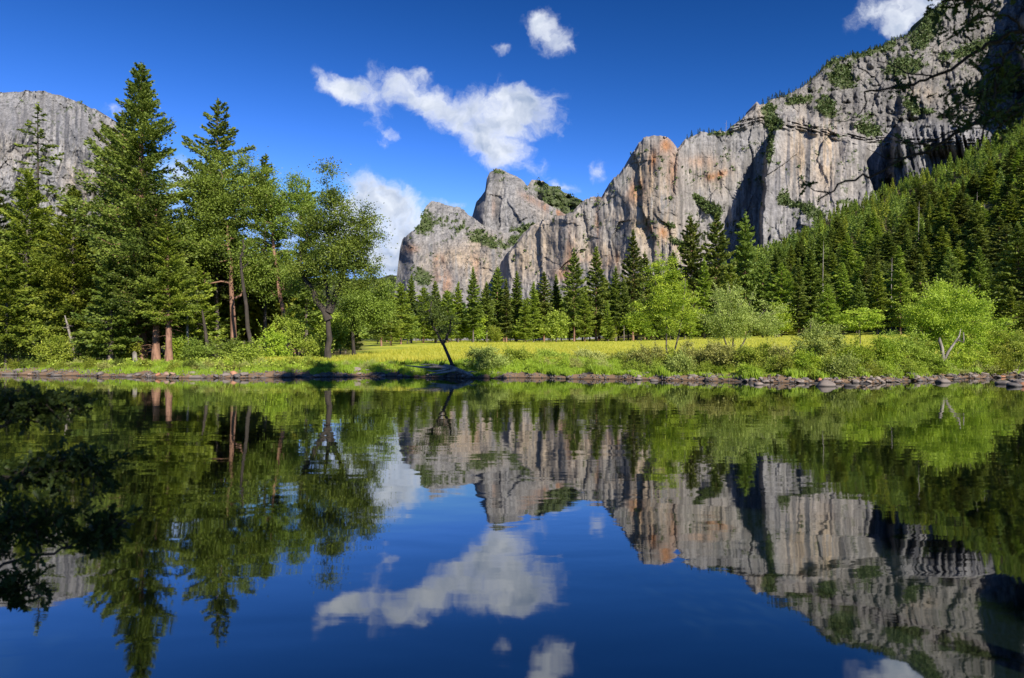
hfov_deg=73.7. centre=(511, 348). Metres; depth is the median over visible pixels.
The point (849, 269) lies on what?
conifer
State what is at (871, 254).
conifer
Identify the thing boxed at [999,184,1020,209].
conifer
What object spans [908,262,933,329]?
conifer
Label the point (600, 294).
conifer
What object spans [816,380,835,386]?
boulder
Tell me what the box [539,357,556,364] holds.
brush
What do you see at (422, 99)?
sky
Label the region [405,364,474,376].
driftwood
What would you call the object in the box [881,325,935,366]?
shrub
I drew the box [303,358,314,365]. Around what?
brush
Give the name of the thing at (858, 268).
conifer
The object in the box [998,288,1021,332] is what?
conifer
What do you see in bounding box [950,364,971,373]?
brush
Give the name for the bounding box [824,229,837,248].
conifer
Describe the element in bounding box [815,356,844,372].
brush
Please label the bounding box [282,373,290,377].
stone
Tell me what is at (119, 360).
brush
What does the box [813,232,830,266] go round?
conifer
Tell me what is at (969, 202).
conifer
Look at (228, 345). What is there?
shrub
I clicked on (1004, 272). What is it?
conifer
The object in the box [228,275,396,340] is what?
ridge
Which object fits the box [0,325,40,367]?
shrub
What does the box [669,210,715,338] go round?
conifer
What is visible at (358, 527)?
river water
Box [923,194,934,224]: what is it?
conifer
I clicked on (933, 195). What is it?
conifer
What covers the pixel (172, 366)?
brush
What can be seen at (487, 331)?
conifer
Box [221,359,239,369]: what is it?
brush
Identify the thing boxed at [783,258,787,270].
conifer
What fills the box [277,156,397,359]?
oak
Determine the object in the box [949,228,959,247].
conifer
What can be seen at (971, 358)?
shrub
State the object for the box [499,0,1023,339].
granite wall
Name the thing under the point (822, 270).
conifer
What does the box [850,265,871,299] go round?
conifer
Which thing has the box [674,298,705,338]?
broadleaf tree
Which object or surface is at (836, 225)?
conifer
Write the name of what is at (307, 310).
pine
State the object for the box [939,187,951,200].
conifer
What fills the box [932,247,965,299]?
conifer
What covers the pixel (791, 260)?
conifer
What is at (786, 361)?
brush
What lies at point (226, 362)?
brush
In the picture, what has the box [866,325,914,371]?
shrub
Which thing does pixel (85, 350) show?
shrub
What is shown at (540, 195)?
peak
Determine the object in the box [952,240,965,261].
conifer
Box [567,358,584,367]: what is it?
brush
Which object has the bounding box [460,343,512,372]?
shrub
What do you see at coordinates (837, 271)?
conifer
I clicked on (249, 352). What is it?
shrub
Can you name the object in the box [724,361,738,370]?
brush
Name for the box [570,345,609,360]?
shrub
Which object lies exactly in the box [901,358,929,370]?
brush
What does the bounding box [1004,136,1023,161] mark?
conifer
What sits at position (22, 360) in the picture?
brush
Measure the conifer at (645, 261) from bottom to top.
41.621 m
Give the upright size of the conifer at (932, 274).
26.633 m
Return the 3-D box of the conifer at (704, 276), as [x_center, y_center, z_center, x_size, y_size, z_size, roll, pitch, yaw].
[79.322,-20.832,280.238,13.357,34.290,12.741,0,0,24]
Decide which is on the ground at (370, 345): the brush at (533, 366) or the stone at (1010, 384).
the brush at (533, 366)
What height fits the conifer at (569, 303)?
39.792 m
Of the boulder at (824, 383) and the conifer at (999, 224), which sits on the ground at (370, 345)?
the conifer at (999, 224)
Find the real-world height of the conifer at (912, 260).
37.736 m
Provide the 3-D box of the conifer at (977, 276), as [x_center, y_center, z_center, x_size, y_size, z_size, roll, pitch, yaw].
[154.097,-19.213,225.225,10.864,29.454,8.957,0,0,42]
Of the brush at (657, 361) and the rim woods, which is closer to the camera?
the brush at (657, 361)
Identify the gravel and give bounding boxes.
[0,367,1023,383]
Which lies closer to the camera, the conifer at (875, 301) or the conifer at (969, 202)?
the conifer at (875, 301)
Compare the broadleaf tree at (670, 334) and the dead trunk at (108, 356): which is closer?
the dead trunk at (108, 356)
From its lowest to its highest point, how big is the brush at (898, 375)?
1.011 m
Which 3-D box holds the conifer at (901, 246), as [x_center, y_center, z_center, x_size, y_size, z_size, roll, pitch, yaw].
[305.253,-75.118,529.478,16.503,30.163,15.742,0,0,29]
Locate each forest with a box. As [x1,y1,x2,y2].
[358,118,1023,339]
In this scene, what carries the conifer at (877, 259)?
on the ground at (370, 345)
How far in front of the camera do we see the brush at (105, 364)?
63.10 m
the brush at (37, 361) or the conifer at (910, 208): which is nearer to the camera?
the brush at (37, 361)
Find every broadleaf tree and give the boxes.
[19,226,96,340]
[70,235,152,348]
[109,218,233,355]
[178,252,260,356]
[220,249,323,355]
[269,284,325,355]
[309,307,362,355]
[368,322,382,343]
[403,311,423,343]
[425,320,446,342]
[459,309,488,341]
[486,325,503,341]
[505,323,520,339]
[510,320,534,341]
[535,307,572,341]
[596,318,622,339]
[614,295,659,340]
[655,316,679,339]
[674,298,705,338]
[766,300,798,336]
[785,321,800,335]
[790,298,832,330]
[807,306,826,330]
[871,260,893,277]
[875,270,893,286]
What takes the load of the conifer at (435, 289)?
on the ground at (370, 345)
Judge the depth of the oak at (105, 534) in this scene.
3.29 m
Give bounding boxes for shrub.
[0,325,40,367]
[23,314,82,363]
[67,327,105,362]
[104,327,145,360]
[161,333,188,360]
[176,335,222,360]
[206,329,244,360]
[220,337,264,363]
[247,319,295,358]
[272,294,320,356]
[294,332,336,357]
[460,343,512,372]
[501,343,538,363]
[530,347,570,358]
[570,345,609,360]
[607,345,649,361]
[624,336,676,363]
[658,345,701,363]
[662,346,699,374]
[675,336,725,368]
[691,340,741,367]
[731,339,775,365]
[762,335,794,364]
[773,345,825,373]
[790,318,864,356]
[820,350,871,378]
[829,331,879,364]
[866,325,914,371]
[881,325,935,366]
[910,346,953,371]
[947,344,1002,371]
[977,348,1023,375]
[987,326,1023,367]
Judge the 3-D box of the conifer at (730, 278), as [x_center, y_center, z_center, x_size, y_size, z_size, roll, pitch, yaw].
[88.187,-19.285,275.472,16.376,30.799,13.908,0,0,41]
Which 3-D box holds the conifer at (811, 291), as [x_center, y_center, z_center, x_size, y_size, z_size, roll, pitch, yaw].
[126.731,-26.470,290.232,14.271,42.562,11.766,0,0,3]
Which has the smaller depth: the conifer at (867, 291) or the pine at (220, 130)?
the pine at (220, 130)
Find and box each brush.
[5,358,20,369]
[11,356,31,367]
[18,356,36,367]
[26,356,49,366]
[39,361,47,366]
[52,359,66,368]
[63,357,83,366]
[70,361,83,366]
[80,356,98,368]
[97,360,119,369]
[111,356,130,365]
[138,359,154,366]
[164,358,180,371]
[183,356,198,366]
[191,357,215,368]
[196,362,208,369]
[208,359,225,367]
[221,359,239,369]
[223,359,238,367]
[238,358,259,367]
[253,357,265,363]
[286,356,300,363]
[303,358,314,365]
[313,361,324,367]
[325,361,335,367]
[358,361,371,369]
[511,357,522,365]
[524,362,542,369]
[534,356,544,362]
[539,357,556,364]
[554,357,571,367]
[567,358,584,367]
[581,356,596,367]
[594,357,613,369]
[618,353,630,363]
[623,356,641,369]
[635,361,650,370]
[638,353,662,368]
[648,360,664,372]
[649,356,664,366]
[696,359,710,371]
[703,360,720,372]
[710,365,726,372]
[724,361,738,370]
[731,353,745,366]
[737,362,765,374]
[755,362,767,370]
[762,351,783,372]
[768,350,798,373]
[795,362,818,377]
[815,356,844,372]
[855,360,866,374]
[859,354,885,372]
[862,362,882,376]
[875,358,896,375]
[882,364,898,372]
[894,362,912,374]
[894,368,902,378]
[899,355,922,372]
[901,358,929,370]
[914,366,929,374]
[934,365,952,374]
[948,358,965,369]
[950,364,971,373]
[962,360,1004,371]
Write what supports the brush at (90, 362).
on the ground at (370, 345)
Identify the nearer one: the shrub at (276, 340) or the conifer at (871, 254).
the shrub at (276, 340)
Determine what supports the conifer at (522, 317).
on the ground at (370, 345)
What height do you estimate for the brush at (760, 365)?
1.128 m
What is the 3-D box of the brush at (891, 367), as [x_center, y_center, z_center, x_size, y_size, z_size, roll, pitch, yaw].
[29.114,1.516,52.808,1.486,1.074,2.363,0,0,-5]
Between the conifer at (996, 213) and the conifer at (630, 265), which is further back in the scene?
the conifer at (996, 213)
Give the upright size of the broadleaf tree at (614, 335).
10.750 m
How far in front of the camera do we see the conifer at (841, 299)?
267.19 m
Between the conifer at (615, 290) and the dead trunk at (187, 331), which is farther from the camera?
the conifer at (615, 290)
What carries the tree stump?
on the ground at (370, 345)
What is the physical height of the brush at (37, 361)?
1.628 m
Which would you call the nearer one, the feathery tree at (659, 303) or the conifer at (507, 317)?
the feathery tree at (659, 303)
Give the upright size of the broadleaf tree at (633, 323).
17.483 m
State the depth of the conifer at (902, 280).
261.12 m
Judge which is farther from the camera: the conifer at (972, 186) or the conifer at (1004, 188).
the conifer at (972, 186)
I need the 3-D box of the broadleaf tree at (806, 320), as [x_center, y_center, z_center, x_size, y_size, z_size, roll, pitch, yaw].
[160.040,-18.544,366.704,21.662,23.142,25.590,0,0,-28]
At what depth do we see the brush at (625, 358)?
59.88 m
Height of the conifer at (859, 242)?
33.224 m
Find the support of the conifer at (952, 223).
on the ground at (370, 345)
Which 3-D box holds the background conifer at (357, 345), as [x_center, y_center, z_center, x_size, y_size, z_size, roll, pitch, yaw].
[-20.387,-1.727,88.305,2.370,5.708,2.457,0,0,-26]
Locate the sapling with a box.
[830,306,891,346]
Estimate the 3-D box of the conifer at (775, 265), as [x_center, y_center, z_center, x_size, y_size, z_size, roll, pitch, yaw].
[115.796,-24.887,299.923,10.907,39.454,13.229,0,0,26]
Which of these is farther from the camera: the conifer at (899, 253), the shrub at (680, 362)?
the conifer at (899, 253)
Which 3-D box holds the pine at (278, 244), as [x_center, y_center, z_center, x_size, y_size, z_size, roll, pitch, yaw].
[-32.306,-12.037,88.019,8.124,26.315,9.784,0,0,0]
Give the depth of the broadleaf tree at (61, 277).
87.67 m
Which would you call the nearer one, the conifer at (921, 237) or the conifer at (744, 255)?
the conifer at (744, 255)
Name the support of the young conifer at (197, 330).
on the ground at (370, 345)
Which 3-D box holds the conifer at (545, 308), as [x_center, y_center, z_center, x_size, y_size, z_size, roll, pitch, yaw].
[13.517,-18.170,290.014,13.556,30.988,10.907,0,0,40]
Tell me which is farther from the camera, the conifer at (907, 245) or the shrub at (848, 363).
the conifer at (907, 245)
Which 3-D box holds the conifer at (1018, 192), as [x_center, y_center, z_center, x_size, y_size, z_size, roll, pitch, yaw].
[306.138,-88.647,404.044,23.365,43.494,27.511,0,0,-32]
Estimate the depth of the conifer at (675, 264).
319.32 m
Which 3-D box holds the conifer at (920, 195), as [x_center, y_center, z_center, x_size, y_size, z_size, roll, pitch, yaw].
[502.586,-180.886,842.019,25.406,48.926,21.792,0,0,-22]
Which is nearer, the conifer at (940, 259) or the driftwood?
the driftwood
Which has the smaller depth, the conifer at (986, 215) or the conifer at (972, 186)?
the conifer at (986, 215)
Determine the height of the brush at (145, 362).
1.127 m
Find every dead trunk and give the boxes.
[64,315,75,360]
[105,320,111,362]
[183,305,188,342]
[199,309,209,356]
[822,241,824,321]
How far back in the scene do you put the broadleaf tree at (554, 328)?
251.73 m
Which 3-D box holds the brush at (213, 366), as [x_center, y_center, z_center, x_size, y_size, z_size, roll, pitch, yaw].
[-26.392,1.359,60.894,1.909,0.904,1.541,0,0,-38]
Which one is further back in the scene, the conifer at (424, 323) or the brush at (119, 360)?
the conifer at (424, 323)
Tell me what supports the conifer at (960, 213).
on the ground at (370, 345)
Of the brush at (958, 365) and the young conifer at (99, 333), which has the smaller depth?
the brush at (958, 365)
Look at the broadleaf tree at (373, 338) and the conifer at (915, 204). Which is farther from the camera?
the conifer at (915, 204)
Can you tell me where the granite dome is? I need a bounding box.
[0,90,154,340]
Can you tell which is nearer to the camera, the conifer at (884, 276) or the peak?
the conifer at (884, 276)
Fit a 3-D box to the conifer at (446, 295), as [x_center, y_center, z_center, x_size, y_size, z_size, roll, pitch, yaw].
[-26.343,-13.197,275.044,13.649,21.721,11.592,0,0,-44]
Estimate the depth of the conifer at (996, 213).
455.37 m
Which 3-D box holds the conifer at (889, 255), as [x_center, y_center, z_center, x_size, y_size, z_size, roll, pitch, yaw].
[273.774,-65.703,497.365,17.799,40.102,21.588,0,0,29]
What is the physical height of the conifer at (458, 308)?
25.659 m
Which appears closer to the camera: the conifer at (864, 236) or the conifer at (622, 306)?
the conifer at (622, 306)
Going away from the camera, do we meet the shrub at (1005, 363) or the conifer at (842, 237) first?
the shrub at (1005, 363)
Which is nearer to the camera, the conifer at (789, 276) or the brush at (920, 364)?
the brush at (920, 364)
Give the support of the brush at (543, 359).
on the ground at (370, 345)
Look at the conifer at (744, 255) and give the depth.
297.98 m
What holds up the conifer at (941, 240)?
on the ground at (370, 345)
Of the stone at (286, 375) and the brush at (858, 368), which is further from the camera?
the stone at (286, 375)
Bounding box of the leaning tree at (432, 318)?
[409,293,460,365]
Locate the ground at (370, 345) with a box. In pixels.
[0,135,1023,383]
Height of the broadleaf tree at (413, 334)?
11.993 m
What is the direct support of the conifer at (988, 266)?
on the ground at (370, 345)
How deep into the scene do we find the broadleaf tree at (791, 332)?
283.90 m
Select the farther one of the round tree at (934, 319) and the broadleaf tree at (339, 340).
the broadleaf tree at (339, 340)
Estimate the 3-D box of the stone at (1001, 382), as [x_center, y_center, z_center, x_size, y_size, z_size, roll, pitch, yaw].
[34.731,2.478,48.363,0.896,0.487,1.065,0,0,8]
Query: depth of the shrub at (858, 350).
52.39 m
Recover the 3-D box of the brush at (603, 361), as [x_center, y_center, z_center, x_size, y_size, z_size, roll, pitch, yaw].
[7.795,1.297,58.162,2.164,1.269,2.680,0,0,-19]
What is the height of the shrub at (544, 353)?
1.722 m
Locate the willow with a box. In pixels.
[696,280,790,349]
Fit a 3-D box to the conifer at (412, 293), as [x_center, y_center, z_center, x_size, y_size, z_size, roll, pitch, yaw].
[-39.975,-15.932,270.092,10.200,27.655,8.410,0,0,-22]
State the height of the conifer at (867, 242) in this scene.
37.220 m
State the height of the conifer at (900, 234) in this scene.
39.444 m
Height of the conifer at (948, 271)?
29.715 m
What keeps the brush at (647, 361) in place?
on the ground at (370, 345)
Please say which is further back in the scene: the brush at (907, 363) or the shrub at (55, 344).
the shrub at (55, 344)
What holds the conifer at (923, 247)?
on the ground at (370, 345)
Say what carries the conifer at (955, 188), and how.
on the ground at (370, 345)
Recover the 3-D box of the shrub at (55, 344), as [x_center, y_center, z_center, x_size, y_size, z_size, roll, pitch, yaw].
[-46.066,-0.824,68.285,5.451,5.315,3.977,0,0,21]
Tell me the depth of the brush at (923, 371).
54.06 m
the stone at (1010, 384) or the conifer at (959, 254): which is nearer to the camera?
the stone at (1010, 384)
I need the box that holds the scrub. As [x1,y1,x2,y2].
[13,1,1023,338]
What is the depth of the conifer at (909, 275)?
317.91 m
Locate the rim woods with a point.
(783, 95)
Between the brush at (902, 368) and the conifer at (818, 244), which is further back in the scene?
the conifer at (818, 244)
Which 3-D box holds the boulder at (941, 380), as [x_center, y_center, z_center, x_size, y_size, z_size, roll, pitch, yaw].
[31.811,2.458,50.416,0.860,0.555,1.146,0,0,-16]
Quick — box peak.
[528,180,582,213]
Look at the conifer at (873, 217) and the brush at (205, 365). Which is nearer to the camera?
the brush at (205, 365)
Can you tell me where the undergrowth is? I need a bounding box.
[0,354,348,369]
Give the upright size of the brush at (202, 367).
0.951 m
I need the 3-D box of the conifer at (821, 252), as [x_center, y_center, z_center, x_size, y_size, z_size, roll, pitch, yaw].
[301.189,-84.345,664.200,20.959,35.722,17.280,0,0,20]
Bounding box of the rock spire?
[472,168,565,232]
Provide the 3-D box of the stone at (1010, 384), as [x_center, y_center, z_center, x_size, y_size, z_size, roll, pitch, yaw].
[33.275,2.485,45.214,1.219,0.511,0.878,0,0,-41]
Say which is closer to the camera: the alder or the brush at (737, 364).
the alder
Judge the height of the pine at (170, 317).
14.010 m
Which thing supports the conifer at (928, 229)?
on the ground at (370, 345)
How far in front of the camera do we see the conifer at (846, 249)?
530.32 m
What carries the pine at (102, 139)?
on the ground at (370, 345)
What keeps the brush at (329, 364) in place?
on the ground at (370, 345)
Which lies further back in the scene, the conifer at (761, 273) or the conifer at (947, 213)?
the conifer at (947, 213)
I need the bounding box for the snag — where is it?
[938,329,963,360]
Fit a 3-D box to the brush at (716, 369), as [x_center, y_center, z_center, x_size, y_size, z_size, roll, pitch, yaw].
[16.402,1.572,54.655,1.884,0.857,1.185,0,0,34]
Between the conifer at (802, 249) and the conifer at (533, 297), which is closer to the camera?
the conifer at (533, 297)
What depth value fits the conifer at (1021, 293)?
201.34 m
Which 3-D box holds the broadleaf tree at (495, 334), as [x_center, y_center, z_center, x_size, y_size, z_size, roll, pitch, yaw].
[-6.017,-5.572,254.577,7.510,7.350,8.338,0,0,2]
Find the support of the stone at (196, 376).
on the ground at (370, 345)
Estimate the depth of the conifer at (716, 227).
298.14 m
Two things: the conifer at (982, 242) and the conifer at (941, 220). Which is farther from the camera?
the conifer at (941, 220)
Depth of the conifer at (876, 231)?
672.41 m
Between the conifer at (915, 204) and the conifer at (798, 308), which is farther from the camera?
the conifer at (915, 204)
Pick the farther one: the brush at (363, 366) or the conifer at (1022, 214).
the conifer at (1022, 214)
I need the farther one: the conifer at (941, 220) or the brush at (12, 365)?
the conifer at (941, 220)
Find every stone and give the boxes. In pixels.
[189,375,201,377]
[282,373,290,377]
[994,380,1008,383]
[1006,382,1022,386]
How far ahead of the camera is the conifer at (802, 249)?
783.35 m
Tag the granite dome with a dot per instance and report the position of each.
(65, 127)
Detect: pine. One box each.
[1,102,76,355]
[55,62,213,358]
[67,109,155,356]
[106,196,205,360]
[135,225,203,360]
[168,98,262,356]
[233,154,296,352]
[281,178,331,355]
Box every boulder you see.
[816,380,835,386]
[935,378,950,382]
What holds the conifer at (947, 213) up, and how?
on the ground at (370, 345)
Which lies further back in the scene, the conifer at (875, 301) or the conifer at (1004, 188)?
the conifer at (1004, 188)
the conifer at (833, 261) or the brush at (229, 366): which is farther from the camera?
the conifer at (833, 261)
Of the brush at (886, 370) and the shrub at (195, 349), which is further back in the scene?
the shrub at (195, 349)
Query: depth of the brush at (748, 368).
51.97 m
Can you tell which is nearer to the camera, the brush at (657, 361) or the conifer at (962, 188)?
the brush at (657, 361)
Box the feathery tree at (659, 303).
[636,242,708,353]
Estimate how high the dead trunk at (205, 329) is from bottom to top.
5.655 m
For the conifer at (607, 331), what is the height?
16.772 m
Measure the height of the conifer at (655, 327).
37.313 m
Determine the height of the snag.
2.709 m
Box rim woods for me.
[681,2,1007,245]
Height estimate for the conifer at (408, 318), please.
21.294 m
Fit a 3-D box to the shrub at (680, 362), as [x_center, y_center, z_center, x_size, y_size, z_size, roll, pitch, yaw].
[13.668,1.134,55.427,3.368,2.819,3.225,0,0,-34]
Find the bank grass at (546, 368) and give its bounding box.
[1,354,1023,379]
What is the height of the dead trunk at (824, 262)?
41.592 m
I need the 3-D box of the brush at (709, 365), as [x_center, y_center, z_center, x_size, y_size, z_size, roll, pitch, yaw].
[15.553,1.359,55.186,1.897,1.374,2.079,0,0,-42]
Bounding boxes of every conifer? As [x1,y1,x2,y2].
[0,168,62,356]
[0,186,32,322]
[0,244,45,367]
[26,185,114,358]
[70,244,145,359]
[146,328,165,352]
[161,259,228,353]
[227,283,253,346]
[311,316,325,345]
[345,320,363,349]
[366,280,394,345]
[382,295,404,345]
[384,282,418,343]
[403,274,420,342]
[411,287,438,342]
[424,280,442,342]
[440,290,461,341]
[448,281,468,342]
[463,267,484,341]
[478,282,495,341]
[483,328,490,339]
[485,267,511,340]
[498,279,515,341]
[504,271,529,341]
[512,300,536,341]
[522,281,546,341]
[534,271,554,341]
[549,274,563,340]
[560,247,589,341]
[574,291,595,341]
[583,246,610,340]
[594,280,622,340]
[600,301,613,340]
[603,266,623,340]
[614,279,636,340]
[618,229,645,340]
[635,249,658,339]
[651,265,667,339]
[663,250,681,338]
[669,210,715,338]
[692,257,716,339]
[699,212,737,336]
[712,263,750,336]
[732,212,763,333]
[745,254,777,336]
[766,262,797,336]
[767,247,785,264]
[767,247,786,336]
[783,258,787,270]
[783,270,795,295]
[786,244,796,276]
[787,256,809,336]
[793,237,825,330]
[793,240,805,267]
[800,237,806,257]
[811,283,843,332]
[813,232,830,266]
[813,248,830,270]
[817,264,834,298]
[821,278,836,302]
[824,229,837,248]
[824,255,829,275]
[826,237,832,254]
[827,252,837,284]
[828,216,846,234]
[830,226,851,255]
[830,233,859,283]
[830,263,853,334]
[831,263,851,295]
[834,247,842,265]
[838,259,853,284]
[847,278,871,334]
[849,256,865,290]
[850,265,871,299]
[853,234,863,255]
[853,255,874,283]
[857,234,873,271]
[859,230,873,260]
[860,213,870,238]
[861,276,888,308]
[862,231,867,241]
[862,261,895,334]
[863,210,883,234]
[865,236,880,267]
[870,250,883,275]
[871,231,896,263]
[872,223,883,238]
[874,231,898,268]
[883,245,906,298]
[885,258,916,333]
[887,244,930,298]
[891,222,916,251]
[893,214,913,239]
[896,272,922,327]
[897,204,922,234]
[899,233,910,254]
[903,218,916,242]
[903,229,912,258]
[906,182,927,212]
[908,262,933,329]
[909,202,921,239]
[911,254,929,291]
[914,225,929,249]
[915,237,933,271]
[917,230,928,253]
[922,180,938,214]
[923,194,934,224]
[923,218,933,246]
[925,225,951,271]
[926,243,952,280]
[926,267,934,299]
[930,194,949,234]
[930,206,949,250]
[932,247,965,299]
[934,247,973,287]
[935,253,968,319]
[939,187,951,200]
[942,213,963,244]
[942,232,953,248]
[944,190,972,231]
[944,193,989,228]
[945,192,956,222]
[946,184,959,204]
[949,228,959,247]
[952,240,965,249]
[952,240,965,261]
[955,204,992,245]
[957,237,975,269]
[958,178,967,202]
[961,227,995,280]
[961,246,993,315]
[966,173,980,206]
[974,159,1001,202]
[974,206,990,240]
[977,258,995,300]
[982,216,1013,263]
[983,206,1001,234]
[983,224,1023,283]
[985,259,1014,324]
[987,180,1002,214]
[987,209,999,225]
[988,219,1023,331]
[989,182,1008,212]
[990,161,1001,185]
[995,192,1023,236]
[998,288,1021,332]
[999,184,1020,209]
[1000,145,1016,185]
[1001,197,1023,222]
[1003,148,1023,183]
[1003,170,1023,216]
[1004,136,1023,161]
[1005,157,1023,197]
[1009,265,1023,321]
[1009,297,1023,333]
[1019,218,1023,245]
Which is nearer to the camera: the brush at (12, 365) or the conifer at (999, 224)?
the brush at (12, 365)
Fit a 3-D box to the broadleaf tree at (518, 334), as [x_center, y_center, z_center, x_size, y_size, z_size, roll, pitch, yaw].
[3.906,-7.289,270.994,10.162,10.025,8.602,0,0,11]
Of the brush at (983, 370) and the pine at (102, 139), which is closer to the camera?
the brush at (983, 370)
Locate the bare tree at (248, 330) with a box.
[224,239,256,342]
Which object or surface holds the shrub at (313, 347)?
on the ground at (370, 345)
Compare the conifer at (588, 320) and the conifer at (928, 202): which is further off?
the conifer at (928, 202)
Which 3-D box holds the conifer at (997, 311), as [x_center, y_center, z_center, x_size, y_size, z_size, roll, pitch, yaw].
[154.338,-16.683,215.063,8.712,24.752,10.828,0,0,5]
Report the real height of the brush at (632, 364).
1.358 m
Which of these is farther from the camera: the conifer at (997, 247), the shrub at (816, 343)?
the conifer at (997, 247)
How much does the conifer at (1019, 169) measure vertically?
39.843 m
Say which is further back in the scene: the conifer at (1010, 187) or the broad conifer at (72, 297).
the conifer at (1010, 187)
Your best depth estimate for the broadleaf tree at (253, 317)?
90.33 m
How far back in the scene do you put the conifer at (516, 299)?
299.23 m
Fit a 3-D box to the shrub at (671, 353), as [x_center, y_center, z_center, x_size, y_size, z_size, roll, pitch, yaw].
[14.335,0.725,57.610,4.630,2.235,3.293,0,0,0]
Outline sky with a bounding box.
[0,0,940,279]
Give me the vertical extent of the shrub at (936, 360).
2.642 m
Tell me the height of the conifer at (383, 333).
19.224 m
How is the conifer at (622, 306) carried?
on the ground at (370, 345)
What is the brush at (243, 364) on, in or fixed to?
on the ground at (370, 345)
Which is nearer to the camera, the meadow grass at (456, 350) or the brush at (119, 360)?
the brush at (119, 360)
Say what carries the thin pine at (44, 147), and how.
on the ground at (370, 345)
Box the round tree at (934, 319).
[894,274,1021,359]
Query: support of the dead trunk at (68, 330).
on the ground at (370, 345)
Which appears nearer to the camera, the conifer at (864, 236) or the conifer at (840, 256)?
the conifer at (840, 256)
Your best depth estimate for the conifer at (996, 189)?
523.33 m
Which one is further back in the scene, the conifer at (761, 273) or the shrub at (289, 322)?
the conifer at (761, 273)
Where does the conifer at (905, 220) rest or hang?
on the ground at (370, 345)
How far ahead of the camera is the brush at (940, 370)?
54.87 m
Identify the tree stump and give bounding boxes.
[132,351,137,361]
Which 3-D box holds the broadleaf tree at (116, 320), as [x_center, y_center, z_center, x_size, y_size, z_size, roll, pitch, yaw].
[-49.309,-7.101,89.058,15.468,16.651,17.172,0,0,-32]
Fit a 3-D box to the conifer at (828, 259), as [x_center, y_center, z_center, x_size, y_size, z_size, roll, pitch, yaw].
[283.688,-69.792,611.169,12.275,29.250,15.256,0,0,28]
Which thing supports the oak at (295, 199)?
on the ground at (370, 345)
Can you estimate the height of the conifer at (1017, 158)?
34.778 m
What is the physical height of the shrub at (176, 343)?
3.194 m
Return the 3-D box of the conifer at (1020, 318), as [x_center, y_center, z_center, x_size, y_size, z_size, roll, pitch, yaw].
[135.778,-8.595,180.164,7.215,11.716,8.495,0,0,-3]
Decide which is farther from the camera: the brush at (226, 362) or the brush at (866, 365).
the brush at (226, 362)
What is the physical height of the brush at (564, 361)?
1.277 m
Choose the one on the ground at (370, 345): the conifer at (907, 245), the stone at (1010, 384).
the conifer at (907, 245)
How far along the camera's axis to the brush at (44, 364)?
67.26 m
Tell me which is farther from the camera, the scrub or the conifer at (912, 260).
the scrub
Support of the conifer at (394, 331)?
on the ground at (370, 345)
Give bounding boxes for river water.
[0,375,1023,677]
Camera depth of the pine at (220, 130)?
83.53 m
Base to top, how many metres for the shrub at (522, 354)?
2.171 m
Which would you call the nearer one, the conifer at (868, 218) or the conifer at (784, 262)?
the conifer at (784, 262)
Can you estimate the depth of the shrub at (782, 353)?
53.05 m
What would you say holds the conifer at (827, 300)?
on the ground at (370, 345)
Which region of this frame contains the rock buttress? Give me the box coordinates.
[387,201,520,340]
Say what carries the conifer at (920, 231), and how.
on the ground at (370, 345)
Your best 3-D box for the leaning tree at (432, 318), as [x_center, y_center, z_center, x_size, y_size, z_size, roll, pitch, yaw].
[-6.697,-1.450,59.942,4.915,7.085,4.004,0,0,0]
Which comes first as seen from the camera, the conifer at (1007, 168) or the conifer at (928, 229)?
the conifer at (928, 229)
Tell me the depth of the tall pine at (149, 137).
70.26 m
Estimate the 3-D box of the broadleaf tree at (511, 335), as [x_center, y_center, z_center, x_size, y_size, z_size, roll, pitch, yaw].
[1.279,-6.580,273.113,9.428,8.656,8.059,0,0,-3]
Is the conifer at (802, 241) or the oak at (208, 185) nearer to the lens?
the oak at (208, 185)
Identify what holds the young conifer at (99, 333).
on the ground at (370, 345)
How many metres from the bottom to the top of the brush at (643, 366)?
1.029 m
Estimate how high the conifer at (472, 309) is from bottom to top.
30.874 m
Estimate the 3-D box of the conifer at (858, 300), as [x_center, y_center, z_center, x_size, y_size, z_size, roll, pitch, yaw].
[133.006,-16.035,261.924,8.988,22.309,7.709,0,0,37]
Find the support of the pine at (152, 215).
on the ground at (370, 345)
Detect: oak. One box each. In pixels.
[0,382,143,612]
[169,139,291,341]
[235,166,318,354]
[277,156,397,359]
[323,270,417,354]
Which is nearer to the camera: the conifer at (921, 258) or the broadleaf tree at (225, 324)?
the broadleaf tree at (225, 324)
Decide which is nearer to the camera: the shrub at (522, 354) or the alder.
the alder
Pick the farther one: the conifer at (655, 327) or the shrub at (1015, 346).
the conifer at (655, 327)
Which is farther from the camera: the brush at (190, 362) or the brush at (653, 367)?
the brush at (190, 362)
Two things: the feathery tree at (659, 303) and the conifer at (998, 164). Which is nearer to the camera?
the feathery tree at (659, 303)
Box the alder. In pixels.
[799,0,1023,204]
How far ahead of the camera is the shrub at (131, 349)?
69.76 m
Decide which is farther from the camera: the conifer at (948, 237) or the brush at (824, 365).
the conifer at (948, 237)
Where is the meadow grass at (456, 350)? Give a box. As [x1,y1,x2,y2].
[224,326,1011,362]

